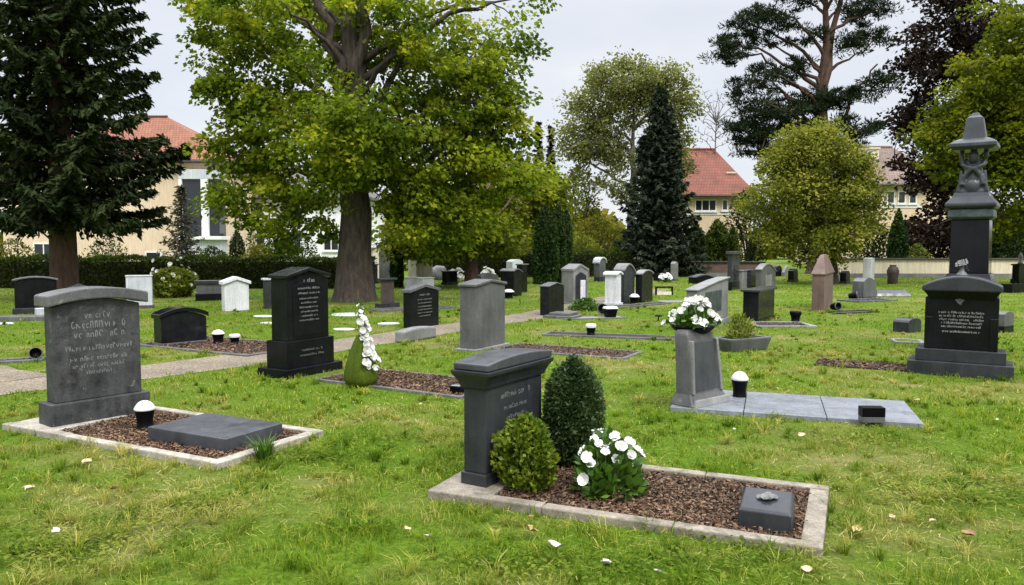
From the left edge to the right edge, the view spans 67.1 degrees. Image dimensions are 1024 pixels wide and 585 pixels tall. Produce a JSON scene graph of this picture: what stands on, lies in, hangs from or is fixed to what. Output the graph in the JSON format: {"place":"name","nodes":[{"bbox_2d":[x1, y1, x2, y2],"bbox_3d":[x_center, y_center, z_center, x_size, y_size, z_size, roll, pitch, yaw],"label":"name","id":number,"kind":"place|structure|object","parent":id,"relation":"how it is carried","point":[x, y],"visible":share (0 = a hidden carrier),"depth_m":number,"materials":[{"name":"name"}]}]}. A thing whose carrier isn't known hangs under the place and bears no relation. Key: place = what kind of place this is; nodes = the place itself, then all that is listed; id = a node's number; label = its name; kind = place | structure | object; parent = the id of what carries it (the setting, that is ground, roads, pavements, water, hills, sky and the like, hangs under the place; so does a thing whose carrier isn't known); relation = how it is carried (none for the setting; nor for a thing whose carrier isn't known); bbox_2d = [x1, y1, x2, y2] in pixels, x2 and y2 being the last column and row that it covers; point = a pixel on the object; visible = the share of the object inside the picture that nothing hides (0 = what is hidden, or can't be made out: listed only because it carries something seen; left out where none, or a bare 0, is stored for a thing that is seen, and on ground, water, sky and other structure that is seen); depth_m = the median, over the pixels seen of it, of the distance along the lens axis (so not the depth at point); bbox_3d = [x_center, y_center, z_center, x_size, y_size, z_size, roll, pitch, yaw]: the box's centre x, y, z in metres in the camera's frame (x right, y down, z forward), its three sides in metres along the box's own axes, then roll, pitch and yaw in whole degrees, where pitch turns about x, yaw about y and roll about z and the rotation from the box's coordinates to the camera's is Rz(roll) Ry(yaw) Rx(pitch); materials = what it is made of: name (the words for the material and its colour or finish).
{"place":"outdoors","nodes":[
{"label":"outdoors","id":0,"kind":"place"},
{"bbox_2d":[0,289,669,394],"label":"path","id":1,"kind":"structure","parent":0,"point":[211,363],"depth_m":10.65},
{"bbox_2d":[0,256,1023,584],"bbox_3d":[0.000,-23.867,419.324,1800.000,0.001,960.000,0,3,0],"label":"ground","id":2,"kind":"structure","parent":0,"point":[296,480],"depth_m":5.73,"materials":[{"name":"green plant"}]},
{"bbox_2d":[0,238,38,256],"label":"shrub","id":3,"kind":"object","parent":2,"relation":"on","point":[9,252],"visible":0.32,"depth_m":30.88,"materials":[{"name":"green plant"}]},
{"bbox_2d":[0,315,43,320],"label":"stone border","id":4,"kind":"object","parent":2,"relation":"on","point":[22,317],"visible":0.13,"depth_m":16.39,"materials":[{"name":"grey stone"}]},
{"bbox_2d":[12,276,57,314],"bbox_3d":[-11.268,0.078,18.258,0.950,0.930,0.350,-2,4,-32],"label":"headstone","id":5,"kind":"object","parent":2,"relation":"on","point":[27,289],"visible":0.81,"depth_m":18.07,"materials":[{"name":"grey stone"}]},
{"bbox_2d":[0,0,192,288],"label":"spruce tree","id":6,"kind":"object","parent":2,"relation":"on","point":[61,203],"visible":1,"depth_m":22.56,"materials":[{"name":"green plant"}]},
{"bbox_2d":[81,235,127,256],"bbox_3d":[-18.968,-1.597,36.003,2.146,2.269,2.002,0,3,0],"label":"shrub","id":7,"kind":"object","parent":2,"relation":"on","point":[112,245],"visible":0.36,"depth_m":35.84,"materials":[{"name":"green plant"}]},
{"bbox_2d":[2,115,274,260],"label":"house","id":8,"kind":"structure","parent":2,"relation":"on","point":[194,178],"depth_m":51.86,"materials":[{"name":"beige tile"}]},
{"bbox_2d":[182,179,201,235],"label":"window","id":9,"kind":"structure","parent":8,"relation":"in","point":[193,187],"depth_m":50.58,"materials":[{"name":"grey glass"}]},
{"bbox_2d":[209,179,225,235],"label":"window","id":10,"kind":"structure","parent":8,"relation":"in","point":[218,229],"depth_m":50.74,"materials":[{"name":"grey glass"}]},
{"bbox_2d":[125,275,154,308],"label":"headstone","id":11,"kind":"object","parent":2,"relation":"on","point":[142,282],"visible":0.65,"depth_m":19.63,"materials":[{"name":"white stone"}]},
{"bbox_2d":[2,406,323,469],"bbox_3d":[-3.011,1.188,6.613,2.634,0.086,1.139,2,4,27],"label":"grave plot","id":12,"kind":"object","parent":2,"relation":"on","point":[107,431],"visible":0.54,"depth_m":6.33,"materials":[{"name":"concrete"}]},
{"bbox_2d":[34,286,149,426],"bbox_3d":[-3.773,0.587,6.982,0.290,1.281,0.870,3,4,38],"label":"headstone","id":13,"kind":"object","parent":12,"relation":"on","point":[92,352],"visible":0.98,"depth_m":6.86,"materials":[{"name":"grey stone"}]},
{"bbox_2d":[133,400,155,429],"bbox_3d":[-3.166,1.049,6.649,0.174,0.239,0.174,2,4,31],"label":"grave lantern","id":14,"kind":"object","parent":12,"relation":"on","point":[144,410],"visible":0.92,"depth_m":6.59,"materials":[{"name":"black plastic"}]},
{"bbox_2d":[148,413,281,452],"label":"grave slab","id":15,"kind":"structure","parent":12,"relation":"on","point":[210,431],"depth_m":6.17,"materials":[{"name":"stone"}]},
{"bbox_2d":[150,248,198,297],"bbox_3d":[-10.536,-0.568,24.002,1.470,1.606,1.715,0,3,0],"label":"shrub","id":16,"kind":"object","parent":2,"relation":"on","point":[172,281],"visible":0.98,"depth_m":23.64,"materials":[{"name":"green plant"}]},
{"bbox_2d":[151,306,208,345],"bbox_3d":[-5.409,0.559,12.591,0.340,0.656,0.802,3,5,43],"label":"headstone","id":17,"kind":"object","parent":2,"relation":"on","point":[176,324],"visible":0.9,"depth_m":12.44,"materials":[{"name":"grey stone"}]},
{"bbox_2d":[157,184,208,257],"bbox_3d":[-16.160,-2.989,37.918,2.656,4.669,2.690,0,3,0],"label":"young fir","id":18,"kind":"object","parent":2,"relation":"on","point":[184,245],"visible":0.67,"depth_m":37.77,"materials":[{"name":"green plant"}]},
{"bbox_2d":[0,253,376,288],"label":"hedge","id":19,"kind":"object","parent":2,"relation":"on","point":[101,270],"visible":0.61,"depth_m":28.89,"materials":[{"name":"green plant"}]},
{"bbox_2d":[140,336,266,356],"bbox_3d":[-4.618,0.839,12.318,2.600,0.091,1.350,2,4,29],"label":"grave plot","id":20,"kind":"object","parent":2,"relation":"on","point":[247,347],"visible":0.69,"depth_m":12.05,"materials":[{"name":"soil"}]},
{"bbox_2d":[194,280,221,300],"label":"headstone","id":21,"kind":"object","parent":2,"relation":"on","point":[208,290],"visible":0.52,"depth_m":22.43,"materials":[{"name":"black stone"}]},
{"bbox_2d":[219,276,250,310],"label":"headstone","id":22,"kind":"object","parent":2,"relation":"on","point":[235,291],"visible":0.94,"depth_m":18.95,"materials":[{"name":"white stone"}]},
{"bbox_2d":[228,229,245,258],"bbox_3d":[-12.782,-1.719,35.968,0.936,2.504,0.886,0,3,0],"label":"columnar yew","id":23,"kind":"object","parent":2,"relation":"on","point":[236,246],"visible":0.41,"depth_m":35.77,"materials":[{"name":"green plant"}]},
{"bbox_2d":[241,431,281,461],"bbox_3d":[-1.845,1.151,5.737,0.359,0.206,0.332,-2,4,-33],"label":"grass tuft","id":24,"kind":"object","parent":2,"relation":"on","point":[266,450],"visible":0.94,"depth_m":5.71,"materials":[{"name":"green plant"}]},
{"bbox_2d":[261,278,270,308],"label":"headstone","id":25,"kind":"object","parent":2,"relation":"on","point":[266,293],"visible":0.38,"depth_m":19.54,"materials":[{"name":"grey stone"}]},
{"bbox_2d":[276,229,319,260],"bbox_3d":[-9.129,-1.535,33.075,1.937,2.470,1.957,0,3,0],"label":"shrub","id":26,"kind":"object","parent":2,"relation":"on","point":[306,241],"visible":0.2,"depth_m":32.88,"materials":[{"name":"green plant"}]},
{"bbox_2d":[258,267,342,379],"bbox_3d":[-2.659,0.370,9.708,0.496,1.384,0.961,2,4,31],"label":"headstone","id":27,"kind":"object","parent":2,"relation":"on","point":[301,342],"visible":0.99,"depth_m":9.48,"materials":[{"name":"black stone"}]},
{"bbox_2d":[253,165,384,260],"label":"house","id":28,"kind":"structure","parent":2,"relation":"on","point":[329,249],"depth_m":57.87,"materials":[{"name":"grey tile"}]},
{"bbox_2d":[167,0,567,302],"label":"linden tree","id":29,"kind":"object","parent":2,"relation":"on","point":[345,130],"visible":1,"depth_m":21.48,"materials":[{"name":"green plant"}]},
{"bbox_2d":[378,246,389,283],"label":"headstone","id":30,"kind":"object","parent":2,"relation":"on","point":[384,269],"visible":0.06,"depth_m":32.41,"materials":[{"name":"grey stone"}]},
{"bbox_2d":[375,278,399,307],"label":"headstone","id":31,"kind":"object","parent":2,"relation":"on","point":[387,292],"visible":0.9,"depth_m":19.40,"materials":[{"name":"grey stone"}]},
{"bbox_2d":[315,368,463,398],"bbox_3d":[-1.188,1.042,9.015,2.118,0.087,1.000,2,4,31],"label":"grave plot","id":32,"kind":"object","parent":2,"relation":"on","point":[406,381],"visible":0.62,"depth_m":8.90,"materials":[{"name":"soil"}]},
{"bbox_2d":[344,298,380,387],"bbox_3d":[-1.705,0.568,8.749,0.420,1.006,0.424,0,3,0],"label":"flower vase","id":33,"kind":"object","parent":32,"relation":"on","point":[361,369],"visible":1,"depth_m":8.66,"materials":[{"name":"green ceramic"}]},
{"bbox_2d":[389,239,404,287],"bbox_3d":[-4.415,-1.234,29.481,0.647,2.313,0.619,0,3,0],"label":"columnar yew","id":34,"kind":"object","parent":2,"relation":"on","point":[397,271],"visible":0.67,"depth_m":29.34,"materials":[{"name":"green plant"}]},
{"bbox_2d":[395,326,435,342],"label":"stone block","id":35,"kind":"structure","parent":2,"relation":"on","point":[414,333],"depth_m":12.95,"materials":[{"name":"grey stone"}]},
{"bbox_2d":[408,260,432,276],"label":"headstone","id":36,"kind":"object","parent":2,"relation":"on","point":[420,270],"visible":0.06,"depth_m":31.11,"materials":[{"name":"beige stone"}]},
{"bbox_2d":[401,284,440,327],"bbox_3d":[-1.786,0.252,15.220,0.224,0.851,0.960,2,4,32],"label":"headstone","id":37,"kind":"object","parent":2,"relation":"on","point":[420,304],"visible":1,"depth_m":15.08,"materials":[{"name":"black stone"}]},
{"bbox_2d":[0,208,949,259],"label":"woods","id":38,"kind":"object","parent":2,"relation":"on","point":[605,214],"depth_m":88.69,"materials":[{"name":"green plant"}]},
{"bbox_2d":[372,145,587,281],"bbox_3d":[-0.986,-3.612,32.657,6.573,6.552,12.302,1,4,22],"label":"broadleaf tree","id":39,"kind":"object","parent":2,"relation":"on","point":[509,218],"visible":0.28,"depth_m":29.55,"materials":[{"name":"green plant"}]},
{"bbox_2d":[454,279,509,351],"bbox_3d":[-0.454,0.353,12.082,0.393,1.131,1.025,2,4,30],"label":"headstone","id":40,"kind":"object","parent":2,"relation":"on","point":[482,314],"visible":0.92,"depth_m":11.80,"materials":[{"name":"grey stone"}]},
{"bbox_2d":[500,268,522,295],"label":"headstone","id":41,"kind":"object","parent":2,"relation":"on","point":[512,277],"visible":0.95,"depth_m":24.42,"materials":[{"name":"black stone"}]},
{"bbox_2d":[531,203,559,283],"bbox_3d":[1.409,-1.974,32.188,1.259,3.591,1.236,0,3,0],"label":"columnar yew","id":42,"kind":"object","parent":2,"relation":"on","point":[545,262],"visible":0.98,"depth_m":31.92,"materials":[{"name":"green plant"}]},
{"bbox_2d":[433,248,667,277],"bbox_3d":[1.744,-1.535,39.712,13.034,1.555,1.448,-1,4,-11],"label":"hedge","id":43,"kind":"object","parent":2,"relation":"on","point":[613,258],"visible":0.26,"depth_m":39.57,"materials":[{"name":"green plant"}]},
{"bbox_2d":[539,282,564,314],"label":"headstone","id":44,"kind":"object","parent":2,"relation":"on","point":[551,296],"visible":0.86,"depth_m":17.70,"materials":[{"name":"black stone"}]},
{"bbox_2d":[549,203,567,282],"bbox_3d":[1.940,-2.015,32.705,0.885,3.644,0.877,0,3,0],"label":"columnar yew","id":45,"kind":"object","parent":2,"relation":"on","point":[559,217],"visible":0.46,"depth_m":32.47,"materials":[{"name":"green plant"}]},
{"bbox_2d":[493,342,643,359],"bbox_3d":[0.842,0.876,11.695,2.130,0.092,0.850,2,4,28],"label":"grave plot","id":46,"kind":"object","parent":2,"relation":"on","point":[582,351],"visible":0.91,"depth_m":11.59,"materials":[{"name":"soil"}]},
{"bbox_2d":[564,208,573,263],"bbox_3d":[2.363,-1.944,33.105,0.655,3.384,0.634,0,3,0],"label":"columnar yew","id":47,"kind":"object","parent":2,"relation":"on","point":[569,240],"visible":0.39,"depth_m":32.95,"materials":[{"name":"green plant"}]},
{"bbox_2d":[561,264,588,303],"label":"headstone","id":48,"kind":"object","parent":2,"relation":"on","point":[575,279],"visible":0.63,"depth_m":21.37,"materials":[{"name":"grey stone"}]},
{"bbox_2d":[564,296,598,310],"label":"ground plant","id":49,"kind":"object","parent":2,"relation":"on","point":[586,303],"visible":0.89,"depth_m":19.01,"materials":[{"name":"green plant"}]},
{"bbox_2d":[565,164,603,251],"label":"tree","id":50,"kind":"object","parent":2,"relation":"on","point":[588,207],"visible":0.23,"depth_m":54.27,"materials":[{"name":"green plant"}]},
{"bbox_2d":[573,234,603,254],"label":"shrub","id":51,"kind":"object","parent":2,"relation":"on","point":[579,246],"visible":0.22,"depth_m":44.56,"materials":[{"name":"green plant"}]},
{"bbox_2d":[572,214,622,254],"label":"shrub","id":52,"kind":"object","parent":2,"relation":"on","point":[601,222],"visible":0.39,"depth_m":46.37,"materials":[{"name":"green plant"}]},
{"bbox_2d":[593,257,606,281],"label":"headstone","id":53,"kind":"object","parent":2,"relation":"on","point":[599,266],"visible":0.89,"depth_m":34.44,"materials":[{"name":"grey stone"}]},
{"bbox_2d":[542,331,674,340],"bbox_3d":[1.774,0.776,13.565,2.456,0.065,0.500,1,4,17],"label":"grave plot","id":54,"kind":"object","parent":2,"relation":"on","point":[608,335],"visible":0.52,"depth_m":13.56,"materials":[{"name":"grey stone"}]},
{"bbox_2d":[603,271,623,304],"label":"headstone","id":55,"kind":"object","parent":2,"relation":"on","point":[612,287],"visible":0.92,"depth_m":20.73,"materials":[{"name":"white stone"}]},
{"bbox_2d":[613,263,636,303],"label":"headstone","id":56,"kind":"object","parent":2,"relation":"on","point":[628,270],"visible":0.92,"depth_m":21.31,"materials":[{"name":"grey stone"}]},
{"bbox_2d":[544,45,710,231],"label":"broadleaf tree","id":57,"kind":"object","parent":2,"relation":"on","point":[632,94],"visible":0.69,"depth_m":50.84,"materials":[{"name":"green plant"}]},
{"bbox_2d":[428,459,828,557],"bbox_3d":[0.755,1.287,4.937,2.330,0.092,1.128,2,4,24],"label":"grave plot","id":58,"kind":"object","parent":2,"relation":"on","point":[703,502],"visible":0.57,"depth_m":4.69,"materials":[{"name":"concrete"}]},
{"bbox_2d":[450,348,553,487],"bbox_3d":[-0.047,0.867,5.292,0.297,0.927,0.861,2,4,31],"label":"headstone","id":59,"kind":"object","parent":58,"relation":"on","point":[499,386],"visible":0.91,"depth_m":5.01,"materials":[{"name":"grey stone"}]},
{"bbox_2d":[489,411,560,493],"bbox_3d":[0.081,1.050,4.996,0.469,0.563,0.498,0,3,0],"label":"boxwood bush","id":60,"kind":"object","parent":58,"relation":"on","point":[532,465],"visible":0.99,"depth_m":4.90,"materials":[{"name":"green plant"}]},
{"bbox_2d":[541,354,606,468],"bbox_3d":[0.444,0.884,5.553,0.493,0.898,0.497,0,3,0],"label":"yew bush","id":61,"kind":"object","parent":58,"relation":"on","point":[570,431],"visible":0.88,"depth_m":5.43,"materials":[{"name":"green plant"}]},
{"bbox_2d":[567,426,651,501],"bbox_3d":[0.621,1.080,4.928,0.564,0.470,0.544,0,3,0],"label":"flower bush","id":62,"kind":"object","parent":58,"relation":"on","point":[602,478],"visible":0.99,"depth_m":4.81,"materials":[{"name":"white plant"}]},
{"bbox_2d":[738,487,794,535],"bbox_3d":[1.434,1.231,4.345,0.290,0.195,0.214,2,4,24],"label":"pillow stone","id":63,"kind":"object","parent":58,"relation":"on","point":[772,510],"visible":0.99,"depth_m":4.29,"materials":[{"name":"grey stone"}]},
{"bbox_2d":[635,269,653,302],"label":"headstone","id":64,"kind":"object","parent":2,"relation":"on","point":[644,285],"visible":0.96,"depth_m":21.80,"materials":[{"name":"black stone"}]},
{"bbox_2d":[612,85,711,276],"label":"spruce tree","id":65,"kind":"object","parent":2,"relation":"on","point":[660,222],"visible":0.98,"depth_m":40.06,"materials":[{"name":"green plant"}]},
{"bbox_2d":[684,276,729,324],"bbox_3d":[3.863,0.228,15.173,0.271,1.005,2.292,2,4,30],"label":"headstone","id":66,"kind":"object","parent":2,"relation":"on","point":[714,290],"visible":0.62,"depth_m":15.28,"materials":[{"name":"grey stone"}]},
{"bbox_2d":[679,148,750,260],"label":"house","id":67,"kind":"structure","parent":2,"relation":"on","point":[717,180],"depth_m":59.88,"materials":[{"name":"red tile"}]},
{"bbox_2d":[693,199,717,212],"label":"window","id":68,"kind":"structure","parent":67,"relation":"in","point":[701,205],"depth_m":59.67,"materials":[{"name":"white glass"}]},
{"bbox_2d":[695,90,735,153],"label":"bare tree","id":69,"kind":"object","parent":2,"relation":"on","point":[716,117],"visible":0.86,"depth_m":63.20,"materials":[{"name":"grey plant"}]},
{"bbox_2d":[703,218,728,260],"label":"columnar yew","id":70,"kind":"object","parent":2,"relation":"on","point":[715,241],"visible":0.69,"depth_m":43.49,"materials":[{"name":"green plant"}]},
{"bbox_2d":[679,261,765,275],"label":"boundary wall","id":71,"kind":"structure","parent":2,"relation":"on","point":[719,268],"depth_m":40.60,"materials":[{"name":"brown stone"}]},
{"bbox_2d":[725,227,739,260],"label":"columnar yew","id":72,"kind":"object","parent":2,"relation":"on","point":[732,240],"visible":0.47,"depth_m":42.75,"materials":[{"name":"green plant"}]},
{"bbox_2d":[726,251,741,290],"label":"headstone","id":73,"kind":"object","parent":2,"relation":"on","point":[733,268],"visible":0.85,"depth_m":27.60,"materials":[{"name":"black stone"}]},
{"bbox_2d":[714,312,770,351],"bbox_3d":[3.538,0.578,11.876,0.840,0.606,0.465,-2,4,-28],"label":"planter trough","id":74,"kind":"object","parent":2,"relation":"on","point":[740,341],"visible":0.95,"depth_m":11.77,"materials":[{"name":"grey stone"}]},
{"bbox_2d":[723,187,770,262],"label":"shrub","id":75,"kind":"object","parent":2,"relation":"on","point":[751,247],"visible":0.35,"depth_m":49.63,"materials":[{"name":"green plant"}]},
{"bbox_2d":[741,286,776,320],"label":"headstone","id":76,"kind":"object","parent":2,"relation":"on","point":[758,303],"visible":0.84,"depth_m":16.07,"materials":[{"name":"black stone"}]},
{"bbox_2d":[755,263,776,286],"bbox_3d":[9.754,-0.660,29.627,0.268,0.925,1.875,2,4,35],"label":"headstone","id":77,"kind":"object","parent":2,"relation":"on","point":[765,274],"visible":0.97,"depth_m":29.29,"materials":[{"name":"grey stone"}]},
{"bbox_2d":[747,321,817,327],"bbox_3d":[5.377,0.649,15.501,1.180,0.084,0.950,0,3,0],"label":"grave plot","id":78,"kind":"object","parent":2,"relation":"on","point":[781,324],"visible":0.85,"depth_m":15.48,"materials":[{"name":"grey stone"}]},
{"bbox_2d":[670,390,923,427],"bbox_3d":[2.743,1.134,7.623,2.197,0.072,1.072,1,4,18],"label":"paved grave","id":79,"kind":"object","parent":2,"relation":"on","point":[822,408],"visible":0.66,"depth_m":7.42,"materials":[{"name":"stone"}]},
{"bbox_2d":[671,327,732,408],"bbox_3d":[1.893,0.727,7.662,0.624,0.740,0.296,-3,5,-40],"label":"sculpted headstone","id":80,"kind":"object","parent":79,"relation":"on","point":[699,382],"visible":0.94,"depth_m":7.54,"materials":[{"name":"grey stone"}]},
{"bbox_2d":[661,295,723,333],"bbox_3d":[1.802,0.219,7.684,0.546,0.401,0.566,2,4,32],"label":"flower bowl","id":81,"kind":"object","parent":80,"relation":"on","point":[698,317],"visible":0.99,"depth_m":7.59,"materials":[{"name":"white plastic"}]},
{"bbox_2d":[731,371,748,397],"bbox_3d":[2.356,0.946,7.984,0.179,0.263,0.179,0,3,0],"label":"grave lantern","id":82,"kind":"object","parent":79,"relation":"on","point":[739,379],"visible":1,"depth_m":7.93,"materials":[{"name":"black plastic"}]},
{"bbox_2d":[858,405,885,422],"bbox_3d":[3.192,1.079,6.846,0.200,0.135,0.104,0,3,3],"label":"small block grave marker","id":83,"kind":"object","parent":79,"relation":"on","point":[870,414],"visible":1,"depth_m":6.80,"materials":[{"name":"grey stone"}]},
{"bbox_2d":[696,0,903,273],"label":"pine tree","id":84,"kind":"object","parent":2,"relation":"on","point":[822,100],"visible":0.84,"depth_m":43.04,"materials":[{"name":"green plant"}]},
{"bbox_2d":[731,115,901,283],"bbox_3d":[12.586,-3.854,32.025,6.035,7.111,5.340,-3,5,-41],"label":"broadleaf tree","id":85,"kind":"object","parent":2,"relation":"on","point":[800,162],"visible":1,"depth_m":31.46,"materials":[{"name":"green plant"}]},
{"bbox_2d":[811,254,834,310],"bbox_3d":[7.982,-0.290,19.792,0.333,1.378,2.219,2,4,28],"label":"stone pillar","id":86,"kind":"structure","parent":2,"relation":"on","point":[823,271],"depth_m":18.93,"materials":[{"name":"pink stone"}]},
{"bbox_2d":[814,356,906,371],"bbox_3d":[4.708,0.954,10.269,1.231,0.090,0.558,2,4,27],"label":"grave plot","id":87,"kind":"object","parent":2,"relation":"on","point":[866,364],"visible":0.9,"depth_m":10.22,"materials":[{"name":"soil"}]},
{"bbox_2d":[852,277,875,297],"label":"headstone","id":88,"kind":"object","parent":2,"relation":"on","point":[864,287],"visible":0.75,"depth_m":23.18,"materials":[{"name":"grey stone"}]},
{"bbox_2d":[849,220,889,257],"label":"shrub","id":89,"kind":"object","parent":2,"relation":"on","point":[873,252],"visible":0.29,"depth_m":45.47,"materials":[{"name":"green plant"}]},
{"bbox_2d":[795,146,950,262],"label":"house","id":90,"kind":"structure","parent":2,"relation":"on","point":[907,205],"depth_m":61.73,"materials":[{"name":"brown tile"}]},
{"bbox_2d":[876,289,911,296],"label":"grave slab","id":91,"kind":"structure","parent":2,"relation":"on","point":[892,292],"depth_m":24.27,"materials":[{"name":"stone"}]},
{"bbox_2d":[886,208,909,257],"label":"columnar yew","id":92,"kind":"object","parent":2,"relation":"on","point":[897,242],"visible":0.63,"depth_m":43.61,"materials":[{"name":"green plant"}]},
{"bbox_2d":[893,317,920,332],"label":"headstone","id":93,"kind":"object","parent":2,"relation":"on","point":[906,324],"visible":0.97,"depth_m":14.26,"materials":[{"name":"grey stone"}]},
{"bbox_2d":[909,218,950,257],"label":"shrub","id":94,"kind":"object","parent":2,"relation":"on","point":[939,252],"visible":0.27,"depth_m":45.39,"materials":[{"name":"green plant"}]},
{"bbox_2d":[837,258,1023,277],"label":"boundary wall","id":95,"kind":"structure","parent":2,"relation":"on","point":[930,267],"depth_m":38.30,"materials":[{"name":"grey stone"}]},
{"bbox_2d":[874,0,1023,257],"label":"copper beech","id":96,"kind":"object","parent":2,"relation":"on","point":[917,60],"visible":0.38,"depth_m":44.06,"materials":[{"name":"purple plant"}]},
{"bbox_2d":[895,0,1023,248],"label":"broadleaf tree","id":97,"kind":"object","parent":2,"relation":"on","point":[989,91],"visible":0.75,"depth_m":30.02,"materials":[{"name":"green plant"}]},
{"bbox_2d":[907,275,1013,380],"bbox_3d":[5.591,0.429,9.603,1.128,1.280,0.550,2,4,32],"label":"memorial stone","id":98,"kind":"object","parent":2,"relation":"on","point":[961,328],"visible":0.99,"depth_m":9.44,"materials":[{"name":"grey stone"}]},
{"bbox_2d":[945,113,999,296],"bbox_3d":[6.892,-0.886,11.568,0.722,3.566,0.722,3,4,36],"label":"tall monument","id":99,"kind":"object","parent":2,"relation":"on","point":[972,203],"visible":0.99,"depth_m":11.36,"materials":[{"name":"black stone"}]},
{"bbox_2d":[998,311,1013,332],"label":"headstone","id":100,"kind":"object","parent":2,"relation":"on","point":[1006,321],"visible":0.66,"depth_m":14.20,"materials":[{"name":"grey stone"}]},
{"bbox_2d":[992,228,1023,257],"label":"shrub","id":101,"kind":"object","parent":2,"relation":"on","point":[1000,253],"visible":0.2,"depth_m":42.17,"materials":[{"name":"green plant"}]},
{"bbox_2d":[1010,264,1023,283],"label":"headstone","id":102,"kind":"object","parent":2,"relation":"on","point":[1017,273],"visible":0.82,"depth_m":32.43,"materials":[{"name":"black stone"}]},
{"bbox_2d":[0,0,1023,231],"label":"sky","id":103,"kind":"structure","parent":0,"point":[580,32],"materials":[{"name":"white"}]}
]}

